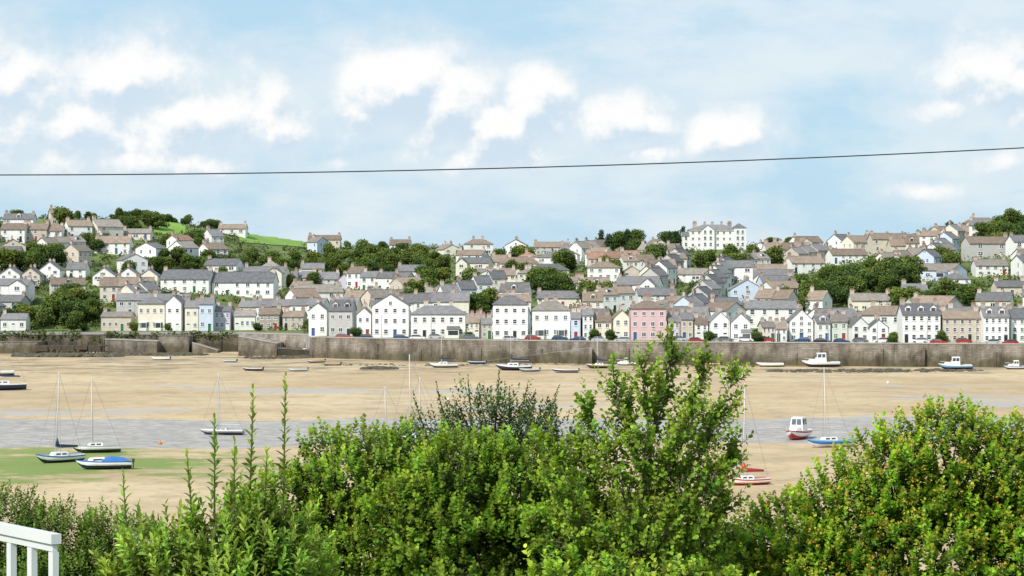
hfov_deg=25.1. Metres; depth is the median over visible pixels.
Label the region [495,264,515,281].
house
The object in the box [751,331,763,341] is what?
tree
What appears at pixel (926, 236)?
house
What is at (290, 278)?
tree
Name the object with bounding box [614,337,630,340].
parked car
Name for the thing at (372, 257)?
tree
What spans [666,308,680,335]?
house
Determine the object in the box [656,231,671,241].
tree
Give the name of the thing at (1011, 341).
parked car
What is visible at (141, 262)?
house
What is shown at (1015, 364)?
motor boat
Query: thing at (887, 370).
rocks
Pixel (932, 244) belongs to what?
house
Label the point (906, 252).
house
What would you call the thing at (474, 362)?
rowing boat
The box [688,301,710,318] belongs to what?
house
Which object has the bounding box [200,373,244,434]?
yacht
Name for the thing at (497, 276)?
house
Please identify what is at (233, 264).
house
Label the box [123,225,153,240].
house
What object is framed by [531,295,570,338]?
house
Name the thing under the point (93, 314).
tree
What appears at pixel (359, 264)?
tree
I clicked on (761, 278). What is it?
house
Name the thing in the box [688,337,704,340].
parked car
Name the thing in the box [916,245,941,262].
house
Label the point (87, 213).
tree
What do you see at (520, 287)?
house
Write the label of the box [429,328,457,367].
yacht
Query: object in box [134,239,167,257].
house
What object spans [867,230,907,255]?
house
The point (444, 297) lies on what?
house
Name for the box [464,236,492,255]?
house
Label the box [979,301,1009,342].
house
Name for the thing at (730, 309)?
house
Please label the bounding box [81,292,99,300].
tree
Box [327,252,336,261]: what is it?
tree
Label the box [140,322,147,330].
bay window
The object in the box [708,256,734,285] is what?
house
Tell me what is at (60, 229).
house
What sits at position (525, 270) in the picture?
house
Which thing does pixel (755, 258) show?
house
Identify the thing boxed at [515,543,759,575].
shrub
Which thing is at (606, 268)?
house
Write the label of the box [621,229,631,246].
tree
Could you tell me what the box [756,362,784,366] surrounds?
rowing boat
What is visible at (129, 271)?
house
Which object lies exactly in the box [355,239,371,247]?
tree
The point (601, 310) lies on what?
house
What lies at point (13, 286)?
house
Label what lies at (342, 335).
parked car
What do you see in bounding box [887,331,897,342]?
tree
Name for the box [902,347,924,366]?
stone steps
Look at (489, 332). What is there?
door
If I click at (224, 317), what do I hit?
house
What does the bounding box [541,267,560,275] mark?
tree
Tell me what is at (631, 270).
house
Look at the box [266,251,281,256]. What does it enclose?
tree
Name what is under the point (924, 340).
parked car
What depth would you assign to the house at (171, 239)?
858.79 m
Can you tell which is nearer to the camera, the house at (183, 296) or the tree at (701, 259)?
the house at (183, 296)
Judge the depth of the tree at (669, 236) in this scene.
970.45 m
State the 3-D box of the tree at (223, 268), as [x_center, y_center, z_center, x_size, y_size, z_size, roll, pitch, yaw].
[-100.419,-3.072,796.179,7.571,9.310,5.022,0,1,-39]
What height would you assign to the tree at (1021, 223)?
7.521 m
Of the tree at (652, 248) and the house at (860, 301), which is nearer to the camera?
the house at (860, 301)
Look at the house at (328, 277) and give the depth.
822.76 m
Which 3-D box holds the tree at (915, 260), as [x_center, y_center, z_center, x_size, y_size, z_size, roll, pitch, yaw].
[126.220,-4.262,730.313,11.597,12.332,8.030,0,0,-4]
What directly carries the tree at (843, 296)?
on the ground
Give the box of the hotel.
[681,221,745,250]
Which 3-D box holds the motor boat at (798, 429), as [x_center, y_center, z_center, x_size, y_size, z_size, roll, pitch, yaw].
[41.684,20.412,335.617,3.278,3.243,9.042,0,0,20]
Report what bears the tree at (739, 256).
on the ground
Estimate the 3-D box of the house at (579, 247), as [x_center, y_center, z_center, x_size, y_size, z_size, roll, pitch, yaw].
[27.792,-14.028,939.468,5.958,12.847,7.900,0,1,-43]
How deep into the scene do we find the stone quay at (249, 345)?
655.01 m
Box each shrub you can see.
[79,372,345,575]
[215,413,474,575]
[350,416,633,575]
[396,369,596,574]
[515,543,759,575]
[600,487,763,575]
[705,388,1023,575]
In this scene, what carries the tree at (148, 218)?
on the ground
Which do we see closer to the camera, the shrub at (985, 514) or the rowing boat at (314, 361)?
the shrub at (985, 514)
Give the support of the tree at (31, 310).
on the ground
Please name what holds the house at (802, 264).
on the ground
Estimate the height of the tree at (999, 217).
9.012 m
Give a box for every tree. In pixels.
[0,247,20,269]
[0,307,13,322]
[12,302,27,312]
[13,209,23,212]
[15,250,29,271]
[17,305,41,328]
[22,252,42,269]
[26,241,47,257]
[26,247,43,256]
[28,250,45,267]
[30,307,55,330]
[41,293,57,307]
[41,296,66,324]
[42,242,62,258]
[46,244,67,263]
[51,289,78,303]
[52,206,75,224]
[52,286,68,292]
[58,299,86,323]
[60,282,82,288]
[65,311,85,331]
[69,287,85,301]
[74,210,81,218]
[80,232,90,245]
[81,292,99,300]
[81,323,89,330]
[82,306,90,321]
[83,211,91,218]
[85,297,102,312]
[87,306,100,322]
[88,239,106,250]
[89,233,95,241]
[112,207,123,217]
[116,215,127,225]
[121,260,136,271]
[124,216,142,227]
[128,322,138,330]
[129,210,137,217]
[133,208,141,216]
[138,211,160,227]
[144,256,162,264]
[148,256,164,271]
[149,211,169,228]
[158,235,168,245]
[158,248,170,256]
[162,213,173,221]
[162,256,176,268]
[163,323,172,330]
[169,246,184,264]
[180,218,186,224]
[180,254,198,268]
[184,214,192,224]
[184,231,204,238]
[192,229,203,234]
[193,237,202,246]
[195,256,204,268]
[198,256,210,268]
[200,221,210,227]
[200,249,219,257]
[209,220,220,227]
[214,266,227,270]
[219,253,235,257]
[235,257,249,264]
[244,247,260,262]
[253,322,262,330]
[258,254,272,265]
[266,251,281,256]
[271,256,279,262]
[276,257,290,266]
[286,273,297,286]
[289,251,302,261]
[290,260,298,269]
[298,259,309,270]
[300,318,308,329]
[304,271,320,283]
[305,250,321,262]
[317,256,329,271]
[322,242,334,256]
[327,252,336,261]
[327,254,344,270]
[334,263,349,276]
[339,250,348,260]
[347,256,359,266]
[348,246,366,256]
[349,248,363,258]
[349,327,361,336]
[350,258,379,270]
[354,262,367,266]
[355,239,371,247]
[359,244,386,255]
[361,253,380,270]
[371,251,385,265]
[377,249,393,257]
[378,241,385,247]
[378,264,395,271]
[381,252,403,267]
[388,247,401,254]
[395,242,411,250]
[398,246,417,264]
[401,287,416,292]
[403,279,425,292]
[409,250,427,264]
[412,257,426,264]
[413,244,429,255]
[414,265,429,273]
[418,277,437,292]
[419,268,442,284]
[423,258,439,269]
[427,251,440,259]
[436,254,450,267]
[437,267,451,280]
[460,267,480,279]
[470,292,489,312]
[470,293,489,308]
[480,287,500,312]
[490,249,503,255]
[502,259,518,267]
[506,244,520,256]
[515,262,532,269]
[517,245,535,255]
[517,318,757,575]
[522,266,548,294]
[530,273,564,292]
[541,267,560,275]
[551,251,558,263]
[551,271,568,278]
[553,274,575,290]
[554,248,577,268]
[566,255,580,272]
[573,279,593,297]
[577,282,605,295]
[588,328,601,339]
[595,255,609,262]
[597,229,604,238]
[602,280,613,286]
[604,233,614,250]
[604,329,617,340]
[609,259,623,275]
[611,230,626,249]
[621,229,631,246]
[624,229,646,240]
[624,239,645,249]
[645,243,667,256]
[646,245,659,253]
[648,251,661,258]
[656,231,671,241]
[666,232,672,242]
[670,231,681,242]
[680,227,685,244]
[685,280,697,291]
[691,251,708,267]
[703,249,716,261]
[703,261,712,267]
[703,331,716,340]
[722,243,739,254]
[732,252,752,259]
[744,243,761,252]
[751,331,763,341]
[763,245,784,263]
[788,274,807,283]
[796,277,818,293]
[796,296,809,311]
[797,290,809,299]
[810,275,824,281]
[815,265,832,281]
[815,280,840,305]
[824,269,848,280]
[828,264,837,271]
[828,281,844,303]
[829,265,848,278]
[833,286,856,304]
[834,275,849,286]
[843,269,876,288]
[843,275,861,287]
[843,276,872,292]
[847,264,866,274]
[861,258,881,267]
[869,260,892,288]
[875,274,896,292]
[877,256,896,265]
[883,262,911,286]
[886,335,895,342]
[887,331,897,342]
[888,286,910,305]
[891,255,910,265]
[893,286,921,305]
[895,262,921,282]
[900,255,927,277]
[923,289,937,294]
[932,276,964,297]
[934,246,951,253]
[935,329,950,342]
[939,251,961,263]
[946,289,966,304]
[957,282,973,304]
[958,284,966,303]
[963,285,979,305]
[972,222,986,235]
[985,221,997,235]
[987,232,1009,235]
[992,215,1008,222]
[992,220,1007,233]
[995,222,1020,232]
[1002,208,1023,226]
[1005,228,1023,235]
[1015,221,1023,234]
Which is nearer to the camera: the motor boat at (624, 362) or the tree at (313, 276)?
the motor boat at (624, 362)
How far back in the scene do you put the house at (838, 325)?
598.14 m
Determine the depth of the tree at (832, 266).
781.12 m
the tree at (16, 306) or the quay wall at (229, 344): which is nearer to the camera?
the quay wall at (229, 344)
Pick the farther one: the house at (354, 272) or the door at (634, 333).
the house at (354, 272)
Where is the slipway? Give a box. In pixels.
[480,347,591,363]
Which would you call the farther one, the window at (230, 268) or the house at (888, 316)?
the window at (230, 268)
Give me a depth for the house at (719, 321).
601.69 m
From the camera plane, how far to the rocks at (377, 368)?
566.63 m
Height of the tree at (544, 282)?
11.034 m
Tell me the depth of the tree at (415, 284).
725.68 m
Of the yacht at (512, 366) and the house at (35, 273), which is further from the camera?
the house at (35, 273)
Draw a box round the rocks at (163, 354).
[121,352,209,355]
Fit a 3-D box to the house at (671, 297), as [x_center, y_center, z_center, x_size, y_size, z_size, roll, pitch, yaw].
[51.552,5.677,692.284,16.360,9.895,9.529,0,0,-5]
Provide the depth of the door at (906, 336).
589.98 m
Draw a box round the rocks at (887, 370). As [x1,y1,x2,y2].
[766,368,983,372]
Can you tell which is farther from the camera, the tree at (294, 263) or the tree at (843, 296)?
the tree at (294, 263)
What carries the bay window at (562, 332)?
in the house at (550, 319)
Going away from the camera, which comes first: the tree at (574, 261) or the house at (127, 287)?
the house at (127, 287)
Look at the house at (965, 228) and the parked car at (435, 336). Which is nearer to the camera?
the parked car at (435, 336)
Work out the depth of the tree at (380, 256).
881.67 m
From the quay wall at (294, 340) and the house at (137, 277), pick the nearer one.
the quay wall at (294, 340)
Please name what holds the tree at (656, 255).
on the ground
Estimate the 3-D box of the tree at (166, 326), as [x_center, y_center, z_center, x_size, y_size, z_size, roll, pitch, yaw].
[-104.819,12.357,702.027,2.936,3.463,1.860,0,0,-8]
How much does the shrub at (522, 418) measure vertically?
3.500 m
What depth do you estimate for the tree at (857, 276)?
707.42 m
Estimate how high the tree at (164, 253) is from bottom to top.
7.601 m
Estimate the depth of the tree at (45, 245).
819.32 m
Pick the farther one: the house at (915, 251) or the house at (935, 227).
the house at (935, 227)
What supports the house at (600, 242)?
on the ground
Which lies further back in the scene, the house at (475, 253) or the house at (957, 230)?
the house at (475, 253)
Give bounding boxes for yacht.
[0,303,26,389]
[0,337,14,374]
[36,374,85,462]
[71,377,121,452]
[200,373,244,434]
[374,387,404,439]
[394,354,434,444]
[403,378,440,436]
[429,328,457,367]
[496,328,531,369]
[586,336,611,367]
[727,383,770,484]
[807,369,853,447]
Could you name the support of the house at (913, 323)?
on the ground
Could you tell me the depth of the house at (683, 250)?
860.68 m
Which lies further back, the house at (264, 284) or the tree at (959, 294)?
the house at (264, 284)
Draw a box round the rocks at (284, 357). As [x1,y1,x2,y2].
[244,355,310,358]
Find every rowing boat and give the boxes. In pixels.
[151,356,170,359]
[223,359,237,361]
[242,367,263,370]
[287,367,308,370]
[307,359,325,362]
[323,362,341,365]
[467,360,486,363]
[519,367,540,371]
[552,368,579,372]
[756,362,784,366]
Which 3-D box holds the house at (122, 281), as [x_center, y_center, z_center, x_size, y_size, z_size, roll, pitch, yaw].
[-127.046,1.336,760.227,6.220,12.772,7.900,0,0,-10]
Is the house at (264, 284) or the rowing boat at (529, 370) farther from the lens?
the house at (264, 284)
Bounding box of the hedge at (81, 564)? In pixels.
[0,478,176,575]
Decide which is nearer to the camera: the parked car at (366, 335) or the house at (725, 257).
the parked car at (366, 335)
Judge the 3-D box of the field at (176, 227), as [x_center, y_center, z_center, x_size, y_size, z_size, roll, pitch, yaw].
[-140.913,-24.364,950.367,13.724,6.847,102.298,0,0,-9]
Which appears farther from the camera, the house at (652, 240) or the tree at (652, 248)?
the house at (652, 240)
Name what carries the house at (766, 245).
on the ground
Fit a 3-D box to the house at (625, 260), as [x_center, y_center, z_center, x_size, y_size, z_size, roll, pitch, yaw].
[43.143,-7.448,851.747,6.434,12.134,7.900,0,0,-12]
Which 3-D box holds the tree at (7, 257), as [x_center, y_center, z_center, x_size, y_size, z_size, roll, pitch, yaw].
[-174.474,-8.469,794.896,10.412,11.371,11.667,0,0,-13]
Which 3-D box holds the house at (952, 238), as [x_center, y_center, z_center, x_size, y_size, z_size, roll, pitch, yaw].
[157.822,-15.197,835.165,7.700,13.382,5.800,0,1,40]
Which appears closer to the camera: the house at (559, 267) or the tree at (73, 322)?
the tree at (73, 322)
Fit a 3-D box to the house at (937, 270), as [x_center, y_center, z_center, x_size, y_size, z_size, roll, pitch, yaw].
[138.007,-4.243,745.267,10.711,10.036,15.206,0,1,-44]
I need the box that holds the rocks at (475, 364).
[324,362,678,365]
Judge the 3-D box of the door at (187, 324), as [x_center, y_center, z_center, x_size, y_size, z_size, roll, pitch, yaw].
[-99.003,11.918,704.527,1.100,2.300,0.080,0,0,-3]
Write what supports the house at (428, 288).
on the ground
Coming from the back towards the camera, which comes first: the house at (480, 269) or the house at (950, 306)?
the house at (480, 269)
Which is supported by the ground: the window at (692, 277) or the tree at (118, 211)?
the tree at (118, 211)
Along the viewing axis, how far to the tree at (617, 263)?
806.35 m
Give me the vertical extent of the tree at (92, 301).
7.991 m
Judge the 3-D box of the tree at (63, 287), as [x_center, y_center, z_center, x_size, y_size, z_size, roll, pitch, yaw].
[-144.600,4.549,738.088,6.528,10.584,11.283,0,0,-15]
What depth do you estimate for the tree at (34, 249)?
810.00 m
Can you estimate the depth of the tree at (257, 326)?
701.32 m
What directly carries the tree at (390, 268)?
on the ground
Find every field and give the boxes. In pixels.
[154,222,185,234]
[239,234,306,246]
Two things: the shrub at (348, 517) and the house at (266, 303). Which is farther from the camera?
the house at (266, 303)
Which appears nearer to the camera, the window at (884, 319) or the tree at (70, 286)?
the window at (884, 319)
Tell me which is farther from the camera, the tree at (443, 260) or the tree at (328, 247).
the tree at (328, 247)
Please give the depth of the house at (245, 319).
709.54 m
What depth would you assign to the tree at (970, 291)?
669.70 m
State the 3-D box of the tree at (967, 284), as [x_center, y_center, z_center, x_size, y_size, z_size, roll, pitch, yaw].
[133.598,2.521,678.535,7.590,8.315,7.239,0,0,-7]
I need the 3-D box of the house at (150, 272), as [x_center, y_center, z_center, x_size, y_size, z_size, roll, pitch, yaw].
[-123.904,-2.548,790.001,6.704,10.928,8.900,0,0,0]
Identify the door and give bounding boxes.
[11,323,14,330]
[120,323,123,330]
[186,323,189,330]
[311,328,314,335]
[488,330,491,338]
[633,332,636,339]
[776,333,780,341]
[904,334,908,342]
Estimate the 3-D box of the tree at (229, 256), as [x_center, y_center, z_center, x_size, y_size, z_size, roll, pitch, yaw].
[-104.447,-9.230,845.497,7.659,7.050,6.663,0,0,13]
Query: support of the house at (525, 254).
on the ground
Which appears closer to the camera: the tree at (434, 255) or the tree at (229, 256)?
the tree at (229, 256)
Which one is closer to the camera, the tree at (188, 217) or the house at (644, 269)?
the house at (644, 269)
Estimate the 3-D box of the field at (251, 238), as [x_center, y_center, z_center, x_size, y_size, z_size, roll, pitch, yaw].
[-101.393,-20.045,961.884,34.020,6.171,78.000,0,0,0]
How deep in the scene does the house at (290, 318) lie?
705.88 m
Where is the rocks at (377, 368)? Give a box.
[360,366,398,369]
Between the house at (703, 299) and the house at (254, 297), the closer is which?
the house at (703, 299)
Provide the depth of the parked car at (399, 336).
621.70 m
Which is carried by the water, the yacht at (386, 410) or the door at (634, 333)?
the yacht at (386, 410)
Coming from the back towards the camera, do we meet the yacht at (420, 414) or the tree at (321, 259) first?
the tree at (321, 259)
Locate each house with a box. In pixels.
[0,220,27,242]
[0,236,26,250]
[0,246,23,270]
[0,263,22,277]
[0,276,34,303]
[0,291,30,309]
[0,302,5,321]
[0,308,30,330]
[2,210,37,222]
[21,263,45,285]
[27,219,49,241]
[36,235,59,259]
[39,258,65,280]
[47,221,65,236]
[48,205,68,224]
[49,275,85,294]
[54,232,73,247]
[63,240,92,266]
[64,216,92,235]
[65,258,90,279]
[67,232,86,244]
[91,215,123,235]
[92,264,117,285]
[94,233,133,254]
[99,272,117,302]
[100,307,135,330]
[116,250,147,273]
[116,263,140,276]
[116,289,135,312]
[117,273,135,288]
[121,280,147,292]
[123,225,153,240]
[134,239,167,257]
[134,289,149,318]
[135,274,154,283]
[137,277,161,292]
[137,292,165,330]
[140,265,160,285]
[154,289,172,301]
[160,266,213,293]
[165,231,193,249]
[165,290,184,330]
[168,237,198,263]
[172,290,191,299]
[184,296,198,330]
[198,293,216,330]
[199,239,228,257]
[203,225,224,242]
[203,255,244,271]
[211,268,278,297]
[214,301,234,329]
[218,221,247,237]
[234,306,256,329]
[238,296,257,309]
[242,262,290,289]
[252,295,280,299]
[254,295,273,322]
[258,303,282,330]
[262,256,279,265]
[271,295,291,312]
[282,306,307,329]
[284,286,319,298]
[288,295,308,312]
[289,278,314,287]
[291,267,298,280]
[293,280,343,301]
[298,268,316,280]
[300,259,324,270]
[306,294,329,318]
[307,232,341,247]
[307,234,328,255]
[308,297,328,336]
[318,269,339,283]
[328,295,356,335]
[335,294,362,324]
[336,270,346,289]
[343,286,374,298]
[346,262,367,288]
[356,302,371,334]
[359,267,379,289]
[360,286,410,309]
[369,295,403,311]
[371,288,410,337]
[376,268,395,288]
[389,236,411,247]
[389,273,420,288]
[391,268,414,279]
[395,290,412,319]
[397,261,423,275]
[410,299,466,337]
[412,290,431,311]
[424,281,455,292]
[431,289,449,304]
[435,240,458,256]
[437,280,459,291]
[450,287,470,312]
[455,255,493,277]
[455,277,477,293]
[456,246,488,261]
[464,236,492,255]
[466,308,481,331]
[468,310,480,337]
[471,273,492,293]
[474,265,493,271]
[480,266,487,274]
[480,312,492,338]
[486,267,507,290]
[491,251,507,268]
[491,307,531,334]
[492,288,528,338]
[494,263,519,281]
[494,290,531,311]
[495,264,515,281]
[498,279,531,307]
[499,252,538,267]
[505,237,528,254]
[518,248,538,260]
[518,263,531,281]
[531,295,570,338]
[532,259,569,275]
[534,239,569,254]
[536,248,554,263]
[536,287,582,307]
[560,241,571,248]
[567,245,579,265]
[569,272,578,284]
[570,238,588,260]
[570,306,581,337]
[575,273,609,288]
[579,305,611,316]
[581,304,593,339]
[582,288,603,307]
[585,237,600,246]
[585,244,611,265]
[586,256,620,282]
[587,247,603,266]
[593,309,611,337]
[594,237,607,246]
[594,284,619,312]
[604,247,619,259]
[611,304,628,337]
[613,283,635,310]
[615,273,662,290]
[618,251,638,270]
[620,247,636,254]
[623,262,639,275]
[628,294,667,339]
[635,283,676,303]
[636,250,654,270]
[637,240,653,251]
[639,261,666,274]
[640,263,668,287]
[641,256,657,268]
[647,237,665,242]
[654,256,676,285]
[656,292,681,305]
[661,256,676,266]
[663,250,684,277]
[663,298,675,305]
[664,240,682,249]
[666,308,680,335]
[667,301,688,313]
[669,249,687,267]
[672,244,691,267]
[674,290,704,305]
[677,264,707,282]
[678,306,693,340]
[686,282,718,297]
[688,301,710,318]
[690,288,709,305]
[691,275,721,296]
[693,311,708,340]
[698,271,725,296]
[700,265,728,294]
[704,261,732,287]
[706,297,746,319]
[707,305,730,340]
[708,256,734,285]
[709,292,742,305]
[712,252,732,264]
[720,258,754,282]
[727,275,758,301]
[730,306,751,341]
[741,249,758,263]
[744,296,796,327]
[752,249,771,263]
[753,266,793,283]
[753,284,775,299]
[754,260,786,268]
[756,239,768,250]
[756,270,792,285]
[757,317,775,341]
[761,239,780,262]
[763,276,798,293]
[771,285,798,300]
[774,317,787,341]
[779,239,794,253]
[783,243,808,259]
[783,252,824,273]
[785,302,814,340]
[788,233,823,243]
[794,240,809,246]
[799,242,817,255]
[805,285,832,312]
[808,303,856,319]
[809,241,826,260]
[812,310,830,340]
[820,242,836,249]
[825,245,867,265]
[827,230,846,248]
[828,308,848,341]
[840,232,867,251]
[847,288,890,310]
[847,310,869,341]
[861,300,897,336]
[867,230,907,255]
[867,313,888,342]
[875,249,894,260]
[885,230,919,239]
[886,234,905,251]
[890,251,902,257]
[892,247,913,256]
[896,297,941,342]
[900,279,927,291]
[902,232,919,249]
[905,292,963,309]
[906,245,922,255]
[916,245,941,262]
[919,227,944,245]
[920,259,967,280]
[921,238,945,250]
[930,223,945,229]
[934,234,954,245]
[935,228,959,252]
[935,239,956,251]
[937,268,970,285]
[940,220,965,245]
[940,305,980,342]
[947,301,970,309]
[958,222,968,233]
[960,232,1007,260]
[961,213,994,225]
[968,217,991,235]
[970,255,1008,276]
[971,302,979,309]
[975,288,1013,305]
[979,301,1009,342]
[990,276,1023,296]
[1005,232,1023,258]
[1006,303,1023,342]
[1010,245,1023,259]
[1010,251,1023,279]
[1022,283,1023,306]
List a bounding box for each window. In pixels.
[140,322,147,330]
[154,322,162,330]
[228,266,233,270]
[413,329,417,334]
[536,329,545,338]
[556,329,565,336]
[691,276,699,279]
[881,317,887,322]
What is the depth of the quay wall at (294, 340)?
671.20 m
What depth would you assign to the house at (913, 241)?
843.71 m
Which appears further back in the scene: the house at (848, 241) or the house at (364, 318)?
the house at (848, 241)
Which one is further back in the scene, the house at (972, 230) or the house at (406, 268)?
the house at (972, 230)
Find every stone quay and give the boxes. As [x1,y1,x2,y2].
[0,341,45,353]
[50,347,84,352]
[105,338,159,352]
[158,335,192,352]
[192,342,221,352]
[238,335,282,355]
[278,347,308,356]
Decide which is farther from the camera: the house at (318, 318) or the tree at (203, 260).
the tree at (203, 260)
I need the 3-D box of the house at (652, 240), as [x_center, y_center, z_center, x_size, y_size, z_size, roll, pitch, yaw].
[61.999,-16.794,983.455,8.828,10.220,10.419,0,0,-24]
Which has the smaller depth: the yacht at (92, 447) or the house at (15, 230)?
the yacht at (92, 447)
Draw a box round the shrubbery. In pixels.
[0,214,1022,341]
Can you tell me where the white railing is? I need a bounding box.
[0,522,60,575]
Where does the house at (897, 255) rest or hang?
on the ground
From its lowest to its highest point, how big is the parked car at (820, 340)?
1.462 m
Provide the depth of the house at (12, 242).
811.72 m
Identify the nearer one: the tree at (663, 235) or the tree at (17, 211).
the tree at (17, 211)
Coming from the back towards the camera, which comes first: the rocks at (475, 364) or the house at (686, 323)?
the house at (686, 323)
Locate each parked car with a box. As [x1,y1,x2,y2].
[335,334,350,336]
[357,334,372,336]
[393,334,408,337]
[409,335,425,337]
[428,334,443,338]
[462,334,478,338]
[502,336,518,339]
[525,335,540,339]
[551,335,567,339]
[569,336,585,339]
[591,336,607,340]
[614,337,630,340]
[673,336,687,340]
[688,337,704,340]
[717,336,733,341]
[737,336,753,341]
[760,337,775,341]
[794,337,810,341]
[813,338,830,341]
[833,338,849,341]
[852,337,868,341]
[873,337,887,342]
[911,338,927,342]
[930,339,946,342]
[955,338,972,342]
[983,339,1000,342]
[1001,339,1018,342]
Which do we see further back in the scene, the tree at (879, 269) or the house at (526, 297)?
the tree at (879, 269)
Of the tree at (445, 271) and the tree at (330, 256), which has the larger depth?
the tree at (330, 256)
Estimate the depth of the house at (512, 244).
990.05 m
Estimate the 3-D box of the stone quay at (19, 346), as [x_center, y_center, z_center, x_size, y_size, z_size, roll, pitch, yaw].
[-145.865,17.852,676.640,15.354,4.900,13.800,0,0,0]
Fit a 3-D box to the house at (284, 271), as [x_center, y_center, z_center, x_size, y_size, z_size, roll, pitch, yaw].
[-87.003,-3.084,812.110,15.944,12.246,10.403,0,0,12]
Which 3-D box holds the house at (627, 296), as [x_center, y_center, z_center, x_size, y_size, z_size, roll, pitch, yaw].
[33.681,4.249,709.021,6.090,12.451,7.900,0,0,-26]
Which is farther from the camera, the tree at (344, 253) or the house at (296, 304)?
the tree at (344, 253)
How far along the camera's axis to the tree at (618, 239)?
1000.76 m
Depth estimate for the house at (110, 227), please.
866.48 m
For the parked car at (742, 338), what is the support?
on the ground
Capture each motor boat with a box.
[76,456,134,469]
[617,359,637,364]
[786,416,812,439]
[802,353,840,366]
[938,357,973,368]
[1004,360,1023,368]
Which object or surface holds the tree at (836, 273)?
on the ground
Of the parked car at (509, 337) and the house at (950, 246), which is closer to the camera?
the parked car at (509, 337)
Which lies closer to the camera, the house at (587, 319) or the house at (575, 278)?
the house at (587, 319)
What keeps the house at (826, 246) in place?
on the ground
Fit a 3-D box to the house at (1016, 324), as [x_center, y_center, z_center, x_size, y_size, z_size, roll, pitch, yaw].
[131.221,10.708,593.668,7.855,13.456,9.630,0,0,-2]
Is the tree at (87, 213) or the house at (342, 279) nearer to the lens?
the house at (342, 279)
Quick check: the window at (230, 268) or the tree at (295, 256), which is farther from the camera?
the tree at (295, 256)
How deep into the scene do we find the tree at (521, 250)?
919.99 m
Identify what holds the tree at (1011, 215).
on the ground
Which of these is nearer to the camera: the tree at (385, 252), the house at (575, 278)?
the house at (575, 278)
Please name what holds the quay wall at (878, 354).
on the ground
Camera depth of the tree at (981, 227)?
858.09 m
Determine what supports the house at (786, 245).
on the ground
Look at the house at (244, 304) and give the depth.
724.68 m
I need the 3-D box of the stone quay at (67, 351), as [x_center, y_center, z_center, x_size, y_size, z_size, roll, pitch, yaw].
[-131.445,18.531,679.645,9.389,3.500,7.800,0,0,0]
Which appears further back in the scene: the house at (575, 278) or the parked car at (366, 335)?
the house at (575, 278)
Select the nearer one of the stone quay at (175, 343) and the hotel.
the stone quay at (175, 343)
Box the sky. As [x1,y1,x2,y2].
[0,0,1023,249]
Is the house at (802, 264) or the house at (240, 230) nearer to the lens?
the house at (802, 264)
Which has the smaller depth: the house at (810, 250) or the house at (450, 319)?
the house at (450, 319)
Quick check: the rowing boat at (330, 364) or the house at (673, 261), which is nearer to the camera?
the rowing boat at (330, 364)
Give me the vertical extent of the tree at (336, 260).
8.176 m
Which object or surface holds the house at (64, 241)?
on the ground
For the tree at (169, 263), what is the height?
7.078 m
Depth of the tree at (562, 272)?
771.69 m
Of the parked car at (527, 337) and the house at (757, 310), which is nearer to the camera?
the parked car at (527, 337)
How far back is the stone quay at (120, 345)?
668.01 m
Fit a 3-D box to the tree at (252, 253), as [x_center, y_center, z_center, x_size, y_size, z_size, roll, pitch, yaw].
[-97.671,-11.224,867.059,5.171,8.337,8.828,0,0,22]
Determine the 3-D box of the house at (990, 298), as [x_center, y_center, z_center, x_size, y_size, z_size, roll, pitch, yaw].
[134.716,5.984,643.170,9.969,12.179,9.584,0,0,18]
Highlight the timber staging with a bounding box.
[35,340,107,352]
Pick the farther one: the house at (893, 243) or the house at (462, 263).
the house at (462, 263)
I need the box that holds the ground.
[0,219,1023,575]
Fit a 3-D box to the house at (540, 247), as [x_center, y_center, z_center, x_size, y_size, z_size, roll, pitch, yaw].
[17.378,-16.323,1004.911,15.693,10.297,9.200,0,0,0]
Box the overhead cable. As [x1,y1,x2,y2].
[0,147,1023,175]
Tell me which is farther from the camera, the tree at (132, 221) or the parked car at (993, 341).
the tree at (132, 221)
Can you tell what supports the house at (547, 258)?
on the ground
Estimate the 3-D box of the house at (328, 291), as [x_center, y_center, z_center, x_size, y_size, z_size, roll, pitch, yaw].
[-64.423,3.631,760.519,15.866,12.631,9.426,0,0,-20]
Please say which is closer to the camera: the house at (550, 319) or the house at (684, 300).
the house at (550, 319)
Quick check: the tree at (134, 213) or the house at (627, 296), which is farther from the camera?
the tree at (134, 213)
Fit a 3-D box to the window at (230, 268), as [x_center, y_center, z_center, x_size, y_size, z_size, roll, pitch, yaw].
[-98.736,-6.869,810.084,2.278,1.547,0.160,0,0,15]
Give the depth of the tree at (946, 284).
666.21 m
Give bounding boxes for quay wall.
[0,334,238,351]
[239,333,311,357]
[312,336,1023,367]
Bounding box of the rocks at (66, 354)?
[11,352,124,356]
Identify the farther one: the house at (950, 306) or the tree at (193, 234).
the tree at (193, 234)
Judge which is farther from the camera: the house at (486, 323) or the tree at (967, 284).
the tree at (967, 284)
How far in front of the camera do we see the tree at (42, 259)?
796.62 m
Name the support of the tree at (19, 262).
on the ground
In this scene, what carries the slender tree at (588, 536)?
on the ground
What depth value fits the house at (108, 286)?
755.86 m
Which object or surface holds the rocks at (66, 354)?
on the ground
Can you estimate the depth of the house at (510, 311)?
620.32 m
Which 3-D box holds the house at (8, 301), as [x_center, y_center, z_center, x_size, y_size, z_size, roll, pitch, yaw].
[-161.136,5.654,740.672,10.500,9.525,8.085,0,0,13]
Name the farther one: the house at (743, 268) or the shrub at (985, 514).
the house at (743, 268)
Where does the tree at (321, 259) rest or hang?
on the ground
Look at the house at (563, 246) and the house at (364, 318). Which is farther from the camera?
the house at (563, 246)
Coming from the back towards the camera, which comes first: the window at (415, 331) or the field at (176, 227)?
the field at (176, 227)
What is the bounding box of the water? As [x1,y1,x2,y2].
[0,416,1023,448]
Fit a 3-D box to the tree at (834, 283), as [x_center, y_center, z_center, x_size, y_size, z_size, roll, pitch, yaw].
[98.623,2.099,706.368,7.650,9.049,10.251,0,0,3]
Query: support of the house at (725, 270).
on the ground
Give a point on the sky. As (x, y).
(87, 86)

